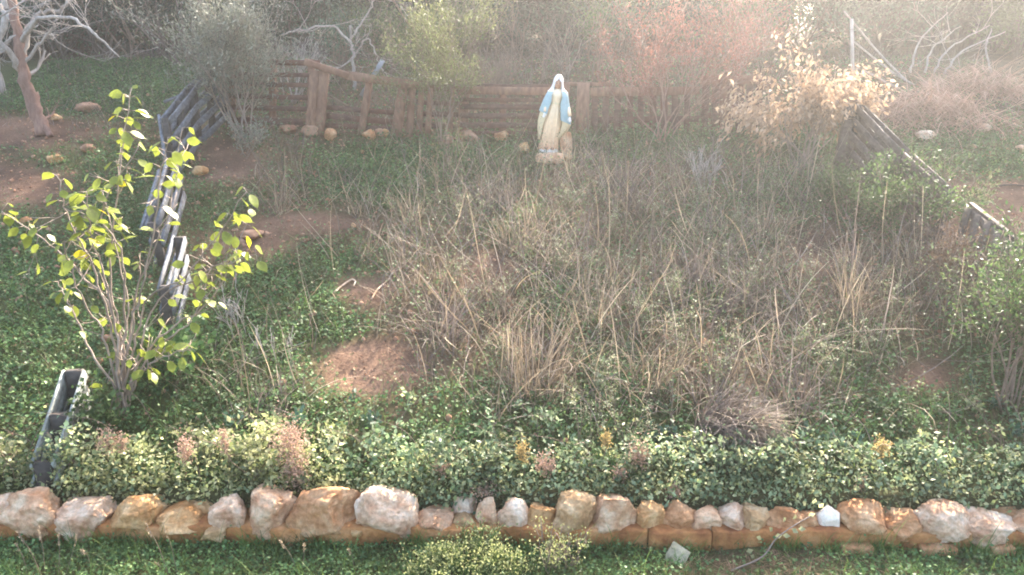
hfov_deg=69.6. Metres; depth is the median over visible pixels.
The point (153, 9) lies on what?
evergreen bush
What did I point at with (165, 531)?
grass stalk
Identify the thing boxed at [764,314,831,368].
flowering weed
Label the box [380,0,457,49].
evergreen bush
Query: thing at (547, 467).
dried flower stalk
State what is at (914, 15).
thicket
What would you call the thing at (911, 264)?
dry grass clump
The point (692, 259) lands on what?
dry grass clump
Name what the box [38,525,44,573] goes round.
grass stalk
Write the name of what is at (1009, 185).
stick
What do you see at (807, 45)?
evergreen bush
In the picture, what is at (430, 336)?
dry grass clump
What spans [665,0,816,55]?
evergreen bush
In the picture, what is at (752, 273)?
flowering weed
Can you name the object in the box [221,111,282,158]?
grey bush
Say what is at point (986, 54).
bare sapling
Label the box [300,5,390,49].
evergreen bush
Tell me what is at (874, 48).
fallen branch
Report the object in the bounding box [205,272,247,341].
bare bush
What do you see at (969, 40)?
evergreen tree
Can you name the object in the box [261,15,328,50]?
evergreen bush
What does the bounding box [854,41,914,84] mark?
fallen branch
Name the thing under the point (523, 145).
rock
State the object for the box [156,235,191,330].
wooden pallet
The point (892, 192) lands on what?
green shrub
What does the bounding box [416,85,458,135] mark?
pallet fence
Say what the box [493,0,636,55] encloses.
evergreen bush
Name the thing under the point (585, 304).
dry grass clump
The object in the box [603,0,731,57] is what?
evergreen bush
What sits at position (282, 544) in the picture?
grass stalk
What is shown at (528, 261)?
weed
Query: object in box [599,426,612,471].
dried flower stalk
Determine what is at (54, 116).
rock
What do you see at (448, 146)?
feathery bush
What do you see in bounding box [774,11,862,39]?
evergreen bush
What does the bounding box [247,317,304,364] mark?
bare bush
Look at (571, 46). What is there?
evergreen tree
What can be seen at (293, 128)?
rock
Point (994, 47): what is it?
evergreen bush
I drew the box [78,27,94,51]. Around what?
evergreen tree
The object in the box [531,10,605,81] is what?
wild shrub
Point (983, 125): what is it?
rock
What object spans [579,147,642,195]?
dry grass clump
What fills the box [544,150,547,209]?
dry stalk
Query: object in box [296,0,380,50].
evergreen bush
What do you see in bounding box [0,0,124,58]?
evergreen bush
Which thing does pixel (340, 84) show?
plants
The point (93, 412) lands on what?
leafy weed
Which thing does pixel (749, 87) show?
picket fence
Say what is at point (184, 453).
dried flower stalk
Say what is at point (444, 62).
feathery bush
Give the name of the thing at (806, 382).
dry stalk
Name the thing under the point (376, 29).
wild shrub
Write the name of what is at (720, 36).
evergreen bush
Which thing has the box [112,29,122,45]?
evergreen tree
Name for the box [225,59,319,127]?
pallet fence
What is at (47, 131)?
tree sucker
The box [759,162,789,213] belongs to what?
flowering weed
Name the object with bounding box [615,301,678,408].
dry stalk
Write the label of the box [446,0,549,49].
evergreen bush
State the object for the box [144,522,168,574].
grass stalk
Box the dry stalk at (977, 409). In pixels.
[948,384,995,441]
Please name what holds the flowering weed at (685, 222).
on the ground at (368, 346)
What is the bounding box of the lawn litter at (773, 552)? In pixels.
[654,544,915,574]
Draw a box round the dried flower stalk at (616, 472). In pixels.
[610,463,629,483]
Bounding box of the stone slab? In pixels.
[664,541,690,562]
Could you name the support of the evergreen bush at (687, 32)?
on the ground at (368, 346)
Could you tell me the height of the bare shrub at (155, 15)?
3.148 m
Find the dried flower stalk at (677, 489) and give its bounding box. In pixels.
[665,480,682,498]
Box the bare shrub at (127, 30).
[63,0,192,61]
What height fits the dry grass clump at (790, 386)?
0.687 m
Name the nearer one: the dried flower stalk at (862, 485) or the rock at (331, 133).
the dried flower stalk at (862, 485)
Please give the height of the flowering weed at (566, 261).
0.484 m
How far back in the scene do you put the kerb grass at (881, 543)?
4.95 m
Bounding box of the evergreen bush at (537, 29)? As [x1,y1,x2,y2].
[513,1,599,51]
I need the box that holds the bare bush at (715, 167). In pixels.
[680,137,724,190]
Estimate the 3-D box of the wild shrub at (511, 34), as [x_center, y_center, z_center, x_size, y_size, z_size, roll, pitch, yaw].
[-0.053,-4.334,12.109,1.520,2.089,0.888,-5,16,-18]
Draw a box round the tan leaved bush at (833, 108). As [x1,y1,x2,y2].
[714,29,906,167]
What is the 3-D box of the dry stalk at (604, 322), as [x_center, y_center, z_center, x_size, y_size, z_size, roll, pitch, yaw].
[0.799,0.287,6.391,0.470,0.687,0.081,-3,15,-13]
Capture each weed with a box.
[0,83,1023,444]
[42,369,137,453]
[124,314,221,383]
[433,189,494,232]
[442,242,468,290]
[456,266,515,322]
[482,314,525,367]
[538,226,577,275]
[552,246,601,288]
[560,181,586,212]
[567,379,609,450]
[590,348,623,394]
[598,372,658,449]
[603,193,629,243]
[613,242,651,282]
[621,290,655,334]
[637,190,669,232]
[659,294,702,366]
[661,266,684,309]
[675,203,710,256]
[689,180,717,218]
[702,318,746,385]
[713,243,740,277]
[728,198,759,242]
[734,253,767,305]
[756,238,798,287]
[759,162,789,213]
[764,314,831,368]
[793,242,825,307]
[816,324,857,392]
[835,248,852,287]
[839,308,897,367]
[875,267,915,326]
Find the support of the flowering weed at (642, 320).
on the ground at (368, 346)
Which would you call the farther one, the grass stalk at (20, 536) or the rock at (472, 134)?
the rock at (472, 134)
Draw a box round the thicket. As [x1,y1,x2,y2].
[6,0,1023,66]
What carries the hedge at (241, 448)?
on the ground at (368, 346)
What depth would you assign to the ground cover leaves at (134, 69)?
7.24 m
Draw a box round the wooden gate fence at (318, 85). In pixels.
[304,58,421,137]
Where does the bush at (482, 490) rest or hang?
on the stone wall
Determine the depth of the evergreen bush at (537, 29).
15.95 m
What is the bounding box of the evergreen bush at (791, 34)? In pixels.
[688,0,817,50]
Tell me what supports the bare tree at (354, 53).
on the ground at (368, 346)
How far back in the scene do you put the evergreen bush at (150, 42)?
14.44 m
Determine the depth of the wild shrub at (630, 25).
11.70 m
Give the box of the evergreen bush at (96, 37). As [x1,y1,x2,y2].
[57,25,104,48]
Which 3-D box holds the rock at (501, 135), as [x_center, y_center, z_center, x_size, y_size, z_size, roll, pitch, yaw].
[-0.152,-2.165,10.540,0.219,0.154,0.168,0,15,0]
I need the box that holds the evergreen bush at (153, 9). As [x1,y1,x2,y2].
[73,0,198,55]
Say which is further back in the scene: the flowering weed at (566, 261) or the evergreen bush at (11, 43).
the evergreen bush at (11, 43)
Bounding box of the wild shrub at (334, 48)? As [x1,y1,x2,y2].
[296,0,375,77]
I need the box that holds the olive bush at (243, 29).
[90,0,303,141]
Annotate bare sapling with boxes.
[883,1,962,72]
[896,2,960,71]
[933,1,1003,72]
[933,23,1005,73]
[967,28,991,70]
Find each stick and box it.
[334,279,355,292]
[371,270,396,299]
[922,409,970,434]
[997,184,1023,186]
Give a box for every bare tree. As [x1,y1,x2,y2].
[0,0,102,96]
[0,0,153,135]
[281,0,423,89]
[348,0,503,100]
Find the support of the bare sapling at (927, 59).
on the ground at (368, 346)
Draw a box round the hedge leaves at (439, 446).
[0,361,1020,482]
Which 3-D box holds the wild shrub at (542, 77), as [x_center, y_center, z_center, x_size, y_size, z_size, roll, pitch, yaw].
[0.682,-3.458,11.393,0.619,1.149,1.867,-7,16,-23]
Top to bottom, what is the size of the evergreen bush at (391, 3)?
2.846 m
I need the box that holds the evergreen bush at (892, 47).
[833,0,986,53]
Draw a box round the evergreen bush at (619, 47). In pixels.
[557,3,643,49]
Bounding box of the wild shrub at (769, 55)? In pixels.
[701,0,858,91]
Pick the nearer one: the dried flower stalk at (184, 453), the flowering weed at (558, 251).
the dried flower stalk at (184, 453)
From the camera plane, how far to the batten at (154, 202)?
8.12 m
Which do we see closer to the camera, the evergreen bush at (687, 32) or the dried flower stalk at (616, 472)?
the dried flower stalk at (616, 472)
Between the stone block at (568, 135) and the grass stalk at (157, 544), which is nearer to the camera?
the grass stalk at (157, 544)
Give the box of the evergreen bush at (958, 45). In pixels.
[896,0,999,52]
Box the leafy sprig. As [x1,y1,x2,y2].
[732,498,823,570]
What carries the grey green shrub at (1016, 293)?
on the ground at (368, 346)
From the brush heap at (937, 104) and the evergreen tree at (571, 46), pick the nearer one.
the brush heap at (937, 104)
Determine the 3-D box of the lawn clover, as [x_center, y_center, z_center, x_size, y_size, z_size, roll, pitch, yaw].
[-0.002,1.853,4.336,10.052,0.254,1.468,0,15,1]
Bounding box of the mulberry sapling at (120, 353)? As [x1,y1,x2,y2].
[0,85,267,415]
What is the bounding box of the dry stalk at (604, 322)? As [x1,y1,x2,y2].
[576,288,630,357]
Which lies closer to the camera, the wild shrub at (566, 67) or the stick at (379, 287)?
the stick at (379, 287)
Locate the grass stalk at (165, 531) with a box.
[162,522,177,574]
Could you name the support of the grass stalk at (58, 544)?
on the ground at (368, 346)
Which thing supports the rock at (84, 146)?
on the ground at (368, 346)
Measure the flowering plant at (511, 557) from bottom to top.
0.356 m
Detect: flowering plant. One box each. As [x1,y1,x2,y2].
[395,533,504,574]
[428,511,517,574]
[467,531,558,574]
[529,516,591,574]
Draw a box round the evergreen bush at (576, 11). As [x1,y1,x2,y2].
[522,0,656,55]
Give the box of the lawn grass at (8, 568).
[0,515,1023,574]
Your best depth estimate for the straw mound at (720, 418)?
5.58 m
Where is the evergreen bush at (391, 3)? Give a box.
[329,0,440,54]
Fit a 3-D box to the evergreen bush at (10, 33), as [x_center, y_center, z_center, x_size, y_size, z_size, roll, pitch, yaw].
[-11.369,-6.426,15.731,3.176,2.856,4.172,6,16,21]
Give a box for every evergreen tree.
[34,0,134,54]
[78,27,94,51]
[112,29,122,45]
[514,19,526,44]
[564,27,573,50]
[961,7,967,50]
[967,17,972,45]
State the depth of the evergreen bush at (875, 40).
17.70 m
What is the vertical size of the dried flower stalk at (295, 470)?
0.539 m
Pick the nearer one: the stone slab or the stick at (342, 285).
the stone slab
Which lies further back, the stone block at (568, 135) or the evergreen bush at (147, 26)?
the evergreen bush at (147, 26)
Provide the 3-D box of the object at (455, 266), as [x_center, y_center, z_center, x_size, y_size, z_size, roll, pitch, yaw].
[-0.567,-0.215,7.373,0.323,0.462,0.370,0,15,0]
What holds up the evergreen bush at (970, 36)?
on the ground at (368, 346)
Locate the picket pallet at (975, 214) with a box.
[949,202,1022,328]
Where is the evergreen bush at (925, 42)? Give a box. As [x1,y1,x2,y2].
[874,14,958,47]
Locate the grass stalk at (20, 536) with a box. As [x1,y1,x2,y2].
[16,531,40,573]
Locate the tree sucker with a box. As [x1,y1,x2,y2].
[36,92,59,136]
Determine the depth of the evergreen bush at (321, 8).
14.82 m
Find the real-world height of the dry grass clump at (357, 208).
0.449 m
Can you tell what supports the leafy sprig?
on the ground at (368, 346)
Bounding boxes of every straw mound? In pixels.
[670,363,801,472]
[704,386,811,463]
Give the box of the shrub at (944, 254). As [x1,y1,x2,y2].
[905,207,998,301]
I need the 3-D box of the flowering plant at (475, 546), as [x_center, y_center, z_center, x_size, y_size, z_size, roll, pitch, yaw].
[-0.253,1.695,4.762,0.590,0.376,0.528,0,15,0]
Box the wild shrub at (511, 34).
[470,0,549,83]
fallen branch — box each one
[843,11,907,83]
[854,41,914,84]
[865,71,896,87]
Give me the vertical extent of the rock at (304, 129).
0.180 m
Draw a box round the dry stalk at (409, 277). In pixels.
[378,249,441,306]
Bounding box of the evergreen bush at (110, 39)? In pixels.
[41,0,147,53]
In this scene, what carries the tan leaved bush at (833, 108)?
on the ground at (368, 346)
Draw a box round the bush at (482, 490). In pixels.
[460,477,505,505]
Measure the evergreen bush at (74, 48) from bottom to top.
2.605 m
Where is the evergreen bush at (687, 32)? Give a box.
[620,0,744,52]
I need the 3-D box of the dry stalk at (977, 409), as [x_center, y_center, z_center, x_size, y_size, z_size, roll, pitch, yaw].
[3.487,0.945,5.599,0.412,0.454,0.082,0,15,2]
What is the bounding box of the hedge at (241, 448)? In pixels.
[0,340,1023,485]
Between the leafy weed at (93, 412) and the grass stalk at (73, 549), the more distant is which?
the leafy weed at (93, 412)
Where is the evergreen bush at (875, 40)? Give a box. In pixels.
[804,2,976,47]
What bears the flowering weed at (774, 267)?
on the ground at (368, 346)
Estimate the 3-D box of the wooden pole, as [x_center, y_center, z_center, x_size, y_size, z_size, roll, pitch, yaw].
[5.434,-3.666,11.752,0.211,1.178,0.055,0,15,0]
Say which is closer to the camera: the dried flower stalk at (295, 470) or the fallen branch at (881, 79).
the dried flower stalk at (295, 470)
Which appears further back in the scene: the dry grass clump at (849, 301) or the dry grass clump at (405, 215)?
the dry grass clump at (405, 215)
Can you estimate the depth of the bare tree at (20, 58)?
10.37 m
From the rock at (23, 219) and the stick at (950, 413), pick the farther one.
the rock at (23, 219)
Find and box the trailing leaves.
[223,369,1023,453]
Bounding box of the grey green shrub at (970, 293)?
[906,210,1023,361]
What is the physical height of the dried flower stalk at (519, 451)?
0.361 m
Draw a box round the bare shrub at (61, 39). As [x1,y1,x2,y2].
[19,0,92,58]
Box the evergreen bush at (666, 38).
[623,14,710,48]
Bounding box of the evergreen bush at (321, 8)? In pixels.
[229,0,377,56]
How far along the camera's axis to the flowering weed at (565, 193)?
8.57 m
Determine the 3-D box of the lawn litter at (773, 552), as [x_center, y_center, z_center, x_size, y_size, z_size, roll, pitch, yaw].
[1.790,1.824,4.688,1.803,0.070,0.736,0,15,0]
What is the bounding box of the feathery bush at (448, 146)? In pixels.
[420,106,466,186]
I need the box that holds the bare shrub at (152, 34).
[95,0,233,64]
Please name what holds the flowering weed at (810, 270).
on the ground at (368, 346)
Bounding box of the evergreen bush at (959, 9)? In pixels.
[861,0,1015,56]
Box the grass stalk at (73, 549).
[66,533,77,571]
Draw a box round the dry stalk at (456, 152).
[448,116,463,191]
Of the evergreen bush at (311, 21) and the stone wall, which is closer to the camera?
the stone wall
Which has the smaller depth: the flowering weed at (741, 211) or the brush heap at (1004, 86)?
the flowering weed at (741, 211)
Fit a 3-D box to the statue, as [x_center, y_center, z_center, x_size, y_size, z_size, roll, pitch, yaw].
[0.575,-2.342,9.960,0.456,1.042,0.278,0,15,0]
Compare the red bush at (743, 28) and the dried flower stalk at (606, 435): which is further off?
the red bush at (743, 28)
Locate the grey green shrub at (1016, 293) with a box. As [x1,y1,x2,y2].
[935,184,1023,415]
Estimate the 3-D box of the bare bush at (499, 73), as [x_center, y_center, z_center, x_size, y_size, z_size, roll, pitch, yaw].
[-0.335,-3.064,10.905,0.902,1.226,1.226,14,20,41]
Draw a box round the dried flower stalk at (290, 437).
[266,407,312,470]
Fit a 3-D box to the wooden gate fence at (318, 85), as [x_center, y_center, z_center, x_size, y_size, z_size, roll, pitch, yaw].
[-2.130,-2.642,10.514,1.721,1.196,0.230,0,15,0]
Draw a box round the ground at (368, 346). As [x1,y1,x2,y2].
[0,20,1023,574]
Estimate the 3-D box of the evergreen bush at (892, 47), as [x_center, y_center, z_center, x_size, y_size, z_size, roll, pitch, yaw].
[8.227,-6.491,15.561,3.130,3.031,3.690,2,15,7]
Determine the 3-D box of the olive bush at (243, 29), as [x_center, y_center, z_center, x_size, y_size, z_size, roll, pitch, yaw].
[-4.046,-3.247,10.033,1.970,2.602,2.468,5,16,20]
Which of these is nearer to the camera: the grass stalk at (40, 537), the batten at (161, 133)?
the grass stalk at (40, 537)
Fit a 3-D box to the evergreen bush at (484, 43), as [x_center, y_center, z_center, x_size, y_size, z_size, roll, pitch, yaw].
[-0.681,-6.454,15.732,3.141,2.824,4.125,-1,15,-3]
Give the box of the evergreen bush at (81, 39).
[49,25,116,49]
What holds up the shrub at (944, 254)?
on the ground at (368, 346)
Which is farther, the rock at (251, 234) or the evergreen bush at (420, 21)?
the evergreen bush at (420, 21)
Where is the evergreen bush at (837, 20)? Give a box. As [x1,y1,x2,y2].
[693,0,908,58]
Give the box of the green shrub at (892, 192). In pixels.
[831,140,1010,250]
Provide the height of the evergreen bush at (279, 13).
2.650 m
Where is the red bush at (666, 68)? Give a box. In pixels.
[588,0,823,142]
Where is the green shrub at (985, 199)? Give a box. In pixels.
[944,167,1003,224]
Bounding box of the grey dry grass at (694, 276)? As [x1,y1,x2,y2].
[128,98,1020,429]
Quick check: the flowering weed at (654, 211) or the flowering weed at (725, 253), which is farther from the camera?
the flowering weed at (654, 211)
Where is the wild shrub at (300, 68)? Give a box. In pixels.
[259,16,339,104]
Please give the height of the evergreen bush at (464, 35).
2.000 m
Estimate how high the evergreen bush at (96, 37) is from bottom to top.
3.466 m
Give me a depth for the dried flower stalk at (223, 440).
5.24 m
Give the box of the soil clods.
[0,57,1023,480]
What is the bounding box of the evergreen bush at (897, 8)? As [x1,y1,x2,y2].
[773,0,959,57]
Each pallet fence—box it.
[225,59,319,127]
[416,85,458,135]
[457,84,551,134]
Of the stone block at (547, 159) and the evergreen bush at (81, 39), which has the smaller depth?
the stone block at (547, 159)
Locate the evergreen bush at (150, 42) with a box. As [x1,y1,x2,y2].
[129,0,274,55]
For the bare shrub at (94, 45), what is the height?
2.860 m
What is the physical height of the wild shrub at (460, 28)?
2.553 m
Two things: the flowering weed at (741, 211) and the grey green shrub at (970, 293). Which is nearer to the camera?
the grey green shrub at (970, 293)
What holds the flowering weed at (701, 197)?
on the ground at (368, 346)
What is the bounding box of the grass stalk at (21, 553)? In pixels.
[14,542,27,574]
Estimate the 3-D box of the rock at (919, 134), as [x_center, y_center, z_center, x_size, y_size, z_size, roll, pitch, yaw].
[5.837,-2.150,10.403,0.299,0.145,0.224,0,15,0]
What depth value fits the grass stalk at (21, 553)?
4.70 m
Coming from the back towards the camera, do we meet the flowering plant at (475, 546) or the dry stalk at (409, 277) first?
the dry stalk at (409, 277)
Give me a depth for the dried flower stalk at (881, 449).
5.23 m
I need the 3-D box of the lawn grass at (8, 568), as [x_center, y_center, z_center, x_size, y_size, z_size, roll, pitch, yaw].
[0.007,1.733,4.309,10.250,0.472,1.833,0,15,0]
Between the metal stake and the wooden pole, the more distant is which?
the wooden pole
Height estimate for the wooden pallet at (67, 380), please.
0.769 m
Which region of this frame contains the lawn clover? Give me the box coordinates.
[0,524,1023,574]
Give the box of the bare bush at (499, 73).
[455,38,524,121]
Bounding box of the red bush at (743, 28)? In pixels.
[680,0,801,106]
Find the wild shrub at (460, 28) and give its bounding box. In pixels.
[427,0,519,84]
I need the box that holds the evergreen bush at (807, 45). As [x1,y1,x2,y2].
[787,0,877,49]
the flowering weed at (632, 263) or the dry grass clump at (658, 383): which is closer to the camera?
the dry grass clump at (658, 383)
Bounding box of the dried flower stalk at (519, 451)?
[509,436,530,475]
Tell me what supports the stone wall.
on the ground at (368, 346)
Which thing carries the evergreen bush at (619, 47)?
on the ground at (368, 346)
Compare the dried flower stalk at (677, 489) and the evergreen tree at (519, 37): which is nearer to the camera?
the dried flower stalk at (677, 489)
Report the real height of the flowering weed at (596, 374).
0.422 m
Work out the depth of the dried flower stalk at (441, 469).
5.21 m
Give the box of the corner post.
[832,99,857,169]
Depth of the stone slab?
4.88 m
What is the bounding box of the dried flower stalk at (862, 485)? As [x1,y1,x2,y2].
[854,472,866,491]
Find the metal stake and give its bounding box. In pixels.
[359,59,384,96]
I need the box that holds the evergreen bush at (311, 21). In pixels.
[268,0,354,52]
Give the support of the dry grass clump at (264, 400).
on the ground at (368, 346)
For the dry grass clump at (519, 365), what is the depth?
6.10 m
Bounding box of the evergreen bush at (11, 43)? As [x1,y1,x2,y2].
[0,0,98,56]
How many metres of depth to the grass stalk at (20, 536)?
4.67 m
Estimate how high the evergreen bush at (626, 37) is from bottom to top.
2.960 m
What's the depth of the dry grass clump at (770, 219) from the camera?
8.18 m
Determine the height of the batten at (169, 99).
0.186 m
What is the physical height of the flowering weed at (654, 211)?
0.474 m
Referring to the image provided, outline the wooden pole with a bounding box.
[850,19,854,87]
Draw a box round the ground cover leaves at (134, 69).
[0,49,1023,483]
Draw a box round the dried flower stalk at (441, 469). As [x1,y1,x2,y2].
[430,461,449,484]
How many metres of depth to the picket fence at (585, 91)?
10.61 m
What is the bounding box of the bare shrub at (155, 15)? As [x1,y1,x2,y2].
[119,0,245,58]
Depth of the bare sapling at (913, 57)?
12.80 m
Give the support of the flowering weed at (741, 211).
on the ground at (368, 346)
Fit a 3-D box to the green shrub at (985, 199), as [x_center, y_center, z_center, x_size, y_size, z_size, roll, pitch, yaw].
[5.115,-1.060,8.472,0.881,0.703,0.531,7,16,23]
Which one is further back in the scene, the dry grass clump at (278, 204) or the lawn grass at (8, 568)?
the dry grass clump at (278, 204)
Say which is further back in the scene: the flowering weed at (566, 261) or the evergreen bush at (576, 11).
the evergreen bush at (576, 11)
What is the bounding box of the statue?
[537,74,570,152]
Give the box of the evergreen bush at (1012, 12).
[965,0,1023,57]
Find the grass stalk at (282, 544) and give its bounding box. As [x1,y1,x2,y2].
[279,540,297,573]
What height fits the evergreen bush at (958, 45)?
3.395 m
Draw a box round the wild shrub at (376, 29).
[328,0,425,76]
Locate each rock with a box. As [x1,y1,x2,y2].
[19,216,32,224]
[46,154,61,163]
[51,113,62,119]
[73,102,101,112]
[80,144,95,151]
[192,166,208,175]
[239,229,264,239]
[279,124,296,133]
[300,125,317,135]
[324,128,336,140]
[362,129,375,139]
[375,128,383,136]
[446,135,453,143]
[460,130,479,141]
[494,131,508,140]
[519,142,529,152]
[915,130,935,140]
[978,123,991,131]
[1015,145,1023,152]
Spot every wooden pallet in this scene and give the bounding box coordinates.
[29,369,90,490]
[145,165,186,266]
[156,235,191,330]
[160,85,201,179]
[188,69,230,144]
[842,104,909,212]
[894,153,955,251]
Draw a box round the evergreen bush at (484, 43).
[418,0,555,52]
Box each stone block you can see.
[535,152,563,163]
[560,132,571,151]
[562,149,573,158]
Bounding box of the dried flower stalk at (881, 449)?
[870,433,898,476]
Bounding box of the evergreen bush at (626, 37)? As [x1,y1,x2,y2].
[593,5,687,51]
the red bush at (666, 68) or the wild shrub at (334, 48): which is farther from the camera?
the wild shrub at (334, 48)
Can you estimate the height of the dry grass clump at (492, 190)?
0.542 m
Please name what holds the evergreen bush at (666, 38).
on the ground at (368, 346)
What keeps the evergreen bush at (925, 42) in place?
on the ground at (368, 346)
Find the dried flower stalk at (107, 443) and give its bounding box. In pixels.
[90,422,121,477]
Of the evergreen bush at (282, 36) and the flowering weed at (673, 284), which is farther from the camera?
the evergreen bush at (282, 36)
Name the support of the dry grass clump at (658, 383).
on the ground at (368, 346)
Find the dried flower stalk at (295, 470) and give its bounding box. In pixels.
[272,431,314,492]
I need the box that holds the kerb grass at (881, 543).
[38,506,1023,562]
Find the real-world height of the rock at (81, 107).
0.174 m
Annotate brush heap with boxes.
[857,65,1023,150]
[904,45,1023,113]
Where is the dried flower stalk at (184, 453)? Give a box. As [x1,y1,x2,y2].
[173,428,200,478]
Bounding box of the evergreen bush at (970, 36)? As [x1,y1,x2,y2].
[936,13,989,45]
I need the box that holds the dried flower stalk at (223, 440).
[213,424,233,467]
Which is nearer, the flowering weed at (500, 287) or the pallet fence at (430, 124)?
the flowering weed at (500, 287)
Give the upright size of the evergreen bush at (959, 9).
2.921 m
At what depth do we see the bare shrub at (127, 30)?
13.44 m
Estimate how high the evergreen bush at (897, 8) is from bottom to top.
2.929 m
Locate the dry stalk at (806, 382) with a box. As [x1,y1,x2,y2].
[790,343,810,421]
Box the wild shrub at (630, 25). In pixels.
[578,0,732,96]
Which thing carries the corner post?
on the ground at (368, 346)
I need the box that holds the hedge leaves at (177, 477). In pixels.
[0,393,1023,512]
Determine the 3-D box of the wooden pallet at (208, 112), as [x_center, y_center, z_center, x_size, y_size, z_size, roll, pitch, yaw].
[-4.267,-2.626,10.410,0.133,1.155,0.897,2,15,7]
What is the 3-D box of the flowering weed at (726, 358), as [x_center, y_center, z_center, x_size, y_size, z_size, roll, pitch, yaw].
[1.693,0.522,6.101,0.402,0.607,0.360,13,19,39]
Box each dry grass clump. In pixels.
[240,357,315,422]
[259,168,304,214]
[331,183,379,216]
[376,175,432,228]
[379,269,496,350]
[455,166,521,207]
[470,301,612,406]
[477,202,556,257]
[532,249,646,331]
[577,314,716,412]
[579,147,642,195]
[659,226,737,281]
[709,254,790,319]
[715,193,795,242]
[725,252,783,325]
[736,330,840,424]
[797,233,916,324]
[865,226,960,280]
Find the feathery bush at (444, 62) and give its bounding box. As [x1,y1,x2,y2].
[363,0,504,148]
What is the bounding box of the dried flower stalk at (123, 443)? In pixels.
[113,431,133,476]
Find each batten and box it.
[139,169,159,231]
[152,161,167,205]
[157,114,166,163]
[163,93,188,102]
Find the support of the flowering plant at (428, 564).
on the ground at (368, 346)
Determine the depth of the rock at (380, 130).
10.55 m
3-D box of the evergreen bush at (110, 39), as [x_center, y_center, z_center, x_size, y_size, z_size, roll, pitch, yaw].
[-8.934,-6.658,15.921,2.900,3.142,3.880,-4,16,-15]
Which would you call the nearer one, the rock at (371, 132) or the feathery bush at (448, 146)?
the feathery bush at (448, 146)
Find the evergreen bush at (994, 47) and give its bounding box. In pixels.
[964,0,1008,52]
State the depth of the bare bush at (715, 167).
9.04 m
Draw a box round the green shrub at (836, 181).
[800,141,925,223]
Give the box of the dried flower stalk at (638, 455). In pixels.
[624,432,651,475]
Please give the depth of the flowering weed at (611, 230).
8.08 m
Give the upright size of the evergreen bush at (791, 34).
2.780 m
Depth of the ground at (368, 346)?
7.11 m
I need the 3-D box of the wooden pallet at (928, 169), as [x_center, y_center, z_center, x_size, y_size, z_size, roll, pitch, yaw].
[4.518,-0.941,8.147,0.213,1.034,0.848,-2,15,-6]
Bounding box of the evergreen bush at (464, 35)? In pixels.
[420,0,499,54]
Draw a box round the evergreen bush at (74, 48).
[9,19,112,51]
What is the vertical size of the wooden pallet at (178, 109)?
1.196 m
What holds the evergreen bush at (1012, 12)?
on the ground at (368, 346)
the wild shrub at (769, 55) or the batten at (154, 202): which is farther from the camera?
the wild shrub at (769, 55)
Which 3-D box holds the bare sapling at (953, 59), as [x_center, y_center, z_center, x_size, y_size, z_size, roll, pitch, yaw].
[7.931,-4.092,12.916,1.041,0.942,0.966,11,19,36]
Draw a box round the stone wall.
[0,483,1023,555]
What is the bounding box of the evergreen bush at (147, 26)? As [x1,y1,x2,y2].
[111,0,194,52]
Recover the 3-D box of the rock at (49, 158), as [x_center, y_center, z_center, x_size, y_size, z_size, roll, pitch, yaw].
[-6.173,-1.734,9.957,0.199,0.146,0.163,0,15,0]
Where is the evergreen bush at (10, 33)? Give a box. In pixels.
[0,21,64,52]
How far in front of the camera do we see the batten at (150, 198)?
7.94 m
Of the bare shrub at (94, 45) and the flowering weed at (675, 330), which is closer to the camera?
the flowering weed at (675, 330)
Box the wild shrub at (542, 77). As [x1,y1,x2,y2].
[518,27,580,97]
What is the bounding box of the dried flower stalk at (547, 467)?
[529,447,565,482]
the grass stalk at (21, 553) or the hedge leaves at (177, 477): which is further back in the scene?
the hedge leaves at (177, 477)
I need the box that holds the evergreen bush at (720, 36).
[674,10,802,47]
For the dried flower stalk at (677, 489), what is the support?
on the ground at (368, 346)
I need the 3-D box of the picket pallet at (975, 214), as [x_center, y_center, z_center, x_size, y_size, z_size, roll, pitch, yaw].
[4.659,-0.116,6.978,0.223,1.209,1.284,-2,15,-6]
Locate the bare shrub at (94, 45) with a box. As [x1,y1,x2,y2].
[38,0,179,58]
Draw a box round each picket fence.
[563,82,699,135]
[700,75,762,130]
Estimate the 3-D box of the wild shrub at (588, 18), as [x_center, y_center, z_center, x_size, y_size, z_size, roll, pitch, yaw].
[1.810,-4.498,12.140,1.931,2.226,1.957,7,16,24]
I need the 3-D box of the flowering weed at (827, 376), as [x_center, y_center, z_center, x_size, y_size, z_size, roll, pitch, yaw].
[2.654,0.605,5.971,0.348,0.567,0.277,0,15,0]
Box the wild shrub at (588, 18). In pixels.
[557,0,683,81]
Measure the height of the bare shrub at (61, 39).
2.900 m
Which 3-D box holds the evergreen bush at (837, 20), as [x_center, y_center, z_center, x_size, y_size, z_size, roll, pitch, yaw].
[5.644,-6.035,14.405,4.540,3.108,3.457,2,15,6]
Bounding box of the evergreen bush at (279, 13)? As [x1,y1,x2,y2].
[177,0,334,53]
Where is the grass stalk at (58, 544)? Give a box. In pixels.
[56,534,60,573]

